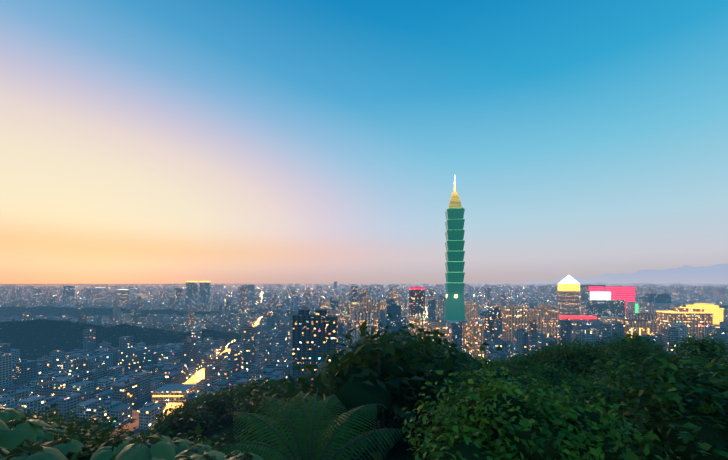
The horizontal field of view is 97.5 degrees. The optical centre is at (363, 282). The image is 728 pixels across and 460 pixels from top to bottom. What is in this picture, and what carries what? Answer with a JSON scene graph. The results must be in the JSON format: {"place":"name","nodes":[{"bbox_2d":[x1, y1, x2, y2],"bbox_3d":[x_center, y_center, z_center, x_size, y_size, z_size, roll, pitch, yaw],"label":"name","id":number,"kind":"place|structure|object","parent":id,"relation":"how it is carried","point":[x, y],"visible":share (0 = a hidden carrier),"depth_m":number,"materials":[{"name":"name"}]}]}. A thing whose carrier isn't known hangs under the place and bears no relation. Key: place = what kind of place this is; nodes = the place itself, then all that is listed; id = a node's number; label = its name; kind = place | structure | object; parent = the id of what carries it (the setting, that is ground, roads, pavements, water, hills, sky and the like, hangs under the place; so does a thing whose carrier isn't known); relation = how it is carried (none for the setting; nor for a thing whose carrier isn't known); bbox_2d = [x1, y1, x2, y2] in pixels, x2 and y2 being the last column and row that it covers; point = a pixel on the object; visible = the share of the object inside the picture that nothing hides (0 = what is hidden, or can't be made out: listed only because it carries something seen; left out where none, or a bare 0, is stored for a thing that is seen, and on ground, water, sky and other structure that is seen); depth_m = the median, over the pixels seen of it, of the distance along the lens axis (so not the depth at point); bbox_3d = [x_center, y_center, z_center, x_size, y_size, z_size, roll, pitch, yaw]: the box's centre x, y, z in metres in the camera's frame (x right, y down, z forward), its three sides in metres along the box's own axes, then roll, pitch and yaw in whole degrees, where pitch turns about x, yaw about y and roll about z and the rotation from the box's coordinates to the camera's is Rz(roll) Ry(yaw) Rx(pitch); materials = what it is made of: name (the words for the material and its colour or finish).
{"place":"outdoors","nodes":[
{"label":"outdoors","id":0,"kind":"place"},
{"bbox_2d":[7,431,215,459],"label":"leaves","id":1,"kind":"object","parent":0,"point":[85,458],"depth_m":10.67,"materials":[{"name":"green plant"}]},
{"bbox_2d":[0,306,283,359],"bbox_3d":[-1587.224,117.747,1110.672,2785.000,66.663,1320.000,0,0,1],"label":"hills","id":2,"kind":"structure","parent":0,"point":[36,327],"depth_m":736.27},
{"bbox_2d":[0,306,297,356],"bbox_3d":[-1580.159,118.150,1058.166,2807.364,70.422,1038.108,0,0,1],"label":"hill clumps","id":3,"kind":"object","parent":2,"relation":"on","point":[68,320],"visible":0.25,"depth_m":789.46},
{"bbox_2d":[153,321,258,428],"bbox_3d":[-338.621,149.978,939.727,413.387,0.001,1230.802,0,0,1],"label":"street","id":4,"kind":"structure","parent":0,"point":[199,375],"depth_m":496.14,"materials":[{"name":"yellow"}]},
{"bbox_2d":[54,284,470,437],"bbox_3d":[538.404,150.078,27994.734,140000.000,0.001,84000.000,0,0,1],"label":"ground","id":5,"kind":"structure","parent":0,"point":[139,404],"depth_m":496.47,"materials":[{"name":"grey"}]},
{"bbox_2d":[109,309,426,436],"bbox_3d":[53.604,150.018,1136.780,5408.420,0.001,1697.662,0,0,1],"label":"avenues","id":6,"kind":"structure","parent":5,"relation":"on","point":[135,414],"depth_m":343.39,"materials":[{"name":"asphalt"}]},
{"bbox_2d":[0,296,727,429],"bbox_3d":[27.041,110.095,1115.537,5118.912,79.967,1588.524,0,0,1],"label":"city","id":7,"kind":"object","parent":5,"relation":"on","point":[83,393],"visible":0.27,"depth_m":558.41},
{"bbox_2d":[0,295,726,407],"bbox_3d":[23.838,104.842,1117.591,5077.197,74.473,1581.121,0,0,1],"label":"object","id":8,"kind":"object","parent":7,"relation":"on","point":[106,403],"visible":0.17,"depth_m":567.41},
{"bbox_2d":[0,285,727,306],"bbox_3d":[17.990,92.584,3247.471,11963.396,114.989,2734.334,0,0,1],"label":"city","id":9,"kind":"object","parent":5,"relation":"on","point":[536,295],"visible":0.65,"depth_m":2618.71},
{"bbox_2d":[0,283,727,291],"bbox_3d":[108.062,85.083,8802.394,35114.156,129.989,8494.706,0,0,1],"label":"city","id":10,"kind":"object","parent":5,"relation":"on","point":[278,287],"visible":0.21,"depth_m":7327.59},
{"bbox_2d":[31,285,721,417],"bbox_3d":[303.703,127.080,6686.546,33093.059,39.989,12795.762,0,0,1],"label":"lamps","id":11,"kind":"object","parent":5,"relation":"on","point":[288,343],"depth_m":1935.68,"materials":[{"name":"yellow"}]},
{"bbox_2d":[444,175,465,320],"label":"skyscraper","id":12,"kind":"structure","parent":5,"relation":"on","point":[454,265],"depth_m":1033.83,"materials":[{"name":"green glass"}]},
{"bbox_2d":[210,264,727,284],"bbox_3d":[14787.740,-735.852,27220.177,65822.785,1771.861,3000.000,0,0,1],"label":"mount","id":13,"kind":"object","parent":5,"relation":"on","point":[712,274],"visible":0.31,"depth_m":26053.31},
{"bbox_2d":[321,295,727,359],"bbox_3d":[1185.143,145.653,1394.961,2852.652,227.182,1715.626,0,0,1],"label":"buildings","id":14,"kind":"structure","parent":5,"relation":"on","point":[472,331],"depth_m":679.99,"materials":[{"name":"grey concrete"}]},
{"bbox_2d":[190,414,449,459],"bbox_3d":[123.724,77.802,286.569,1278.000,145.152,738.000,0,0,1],"label":"shrubs","id":15,"kind":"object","parent":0,"point":[396,452],"depth_m":35.32,"materials":[{"name":"green plant"}]},
{"bbox_2d":[0,407,263,459],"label":"leaf tree","id":16,"kind":"object","parent":15,"relation":"on","point":[33,430],"depth_m":4.95,"materials":[{"name":"green plant"}]},
{"bbox_2d":[201,388,422,459],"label":"tree fern","id":17,"kind":"object","parent":15,"relation":"on","point":[301,438],"depth_m":7.57,"materials":[{"name":"green plant"}]},
{"bbox_2d":[153,349,470,447],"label":"slope trees","id":18,"kind":"object","parent":15,"relation":"on","point":[355,392],"visible":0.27,"depth_m":20.42,"materials":[{"name":"green plant"}]},
{"bbox_2d":[135,313,507,459],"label":"slope trees","id":19,"kind":"object","parent":15,"relation":"on","point":[362,355],"depth_m":27.10,"materials":[{"name":"green plant"}]},
{"bbox_2d":[278,366,727,459],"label":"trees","id":20,"kind":"object","parent":15,"relation":"on","point":[471,449],"visible":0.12,"depth_m":7.00,"materials":[{"name":"green plant"}]},
{"bbox_2d":[344,347,713,442],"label":"tree foliage","id":21,"kind":"object","parent":15,"relation":"on","point":[550,362],"visible":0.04,"depth_m":34.71,"materials":[{"name":"green plant"}]},
{"bbox_2d":[265,335,727,459],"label":"bushes","id":22,"kind":"object","parent":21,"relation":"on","point":[564,403],"depth_m":7.70,"materials":[{"name":"green plant"}]},
{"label":"understorey","id":23,"kind":"object","parent":15,"relation":"on","visible":0},
{"bbox_2d":[6,402,297,459],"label":"understorey","id":24,"kind":"object","parent":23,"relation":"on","point":[74,424],"visible":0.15,"depth_m":11.85,"materials":[{"name":"green plant"}]},
{"bbox_2d":[0,0,727,283],"label":"sky","id":25,"kind":"structure","parent":0,"point":[142,141],"materials":[{"name":"blue"}]},
{"bbox_2d":[63,282,727,384],"bbox_3d":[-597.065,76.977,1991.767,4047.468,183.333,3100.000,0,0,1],"label":"buildings","id":26,"kind":"structure","parent":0,"point":[309,330],"depth_m":1162.83,"materials":[{"name":"grey concrete"}]},
{"bbox_2d":[135,290,719,402],"bbox_3d":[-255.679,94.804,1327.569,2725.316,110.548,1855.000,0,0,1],"label":"buildings","id":27,"kind":"structure","parent":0,"point":[514,317],"depth_m":693.24,"materials":[{"name":"grey concrete"}]},
{"bbox_2d":[152,281,719,396],"bbox_3d":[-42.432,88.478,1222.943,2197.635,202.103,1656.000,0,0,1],"label":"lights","id":28,"kind":"object","parent":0,"point":[354,303],"visible":0.38,"depth_m":684.68},
{"bbox_2d":[375,315,596,339],"bbox_3d":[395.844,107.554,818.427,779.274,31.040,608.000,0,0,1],"label":"lights","id":29,"kind":"object","parent":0,"point":[575,317],"visible":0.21,"depth_m":1086.25},
{"bbox_2d":[301,282,682,285],"bbox_3d":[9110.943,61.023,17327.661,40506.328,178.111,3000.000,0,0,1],"label":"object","id":30,"kind":"object","parent":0,"point":[592,283],"visible":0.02,"depth_m":16599.31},
{"bbox_2d":[298,332,727,458],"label":"trees","id":31,"kind":"object","parent":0,"point":[597,350],"depth_m":36.18,"materials":[{"name":"green plant"}]},
{"bbox_2d":[409,286,634,312],"bbox_3d":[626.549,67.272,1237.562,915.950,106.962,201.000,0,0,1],"label":"lights","id":32,"kind":"object","parent":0,"point":[626,293],"visible":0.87,"depth_m":1280.27},
{"bbox_2d":[325,295,722,348],"bbox_3d":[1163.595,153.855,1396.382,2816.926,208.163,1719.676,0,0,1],"label":"cluster","id":33,"kind":"object","parent":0,"point":[359,316],"depth_m":790.95,"materials":[{"name":"grey concrete"}]},
{"bbox_2d":[327,325,727,371],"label":"trees","id":34,"kind":"object","parent":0,"point":[712,343],"depth_m":45.26,"materials":[{"name":"green plant"}]},
{"bbox_2d":[558,275,579,283],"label":"pyramid roof","id":35,"kind":"structure","parent":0,"point":[568,279],"depth_m":1240.58,"materials":[{"name":"white"}]},
{"bbox_2d":[590,292,610,299],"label":"billboard","id":36,"kind":"object","parent":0,"point":[600,295],"visible":0.85,"depth_m":1183.25},
{"bbox_2d":[635,303,638,312],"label":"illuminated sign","id":37,"kind":"object","parent":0,"point":[636,307],"visible":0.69,"depth_m":1228.91,"materials":[{"name":"green plastic"}]},
{"bbox_2d":[558,284,722,323],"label":"lights","id":38,"kind":"object","parent":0,"point":[716,310],"visible":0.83,"depth_m":983.60},
{"bbox_2d":[618,339,720,360],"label":"emergent trees","id":39,"kind":"object","parent":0,"point":[702,348],"visible":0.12,"depth_m":43.99,"materials":[{"name":"green plant"}]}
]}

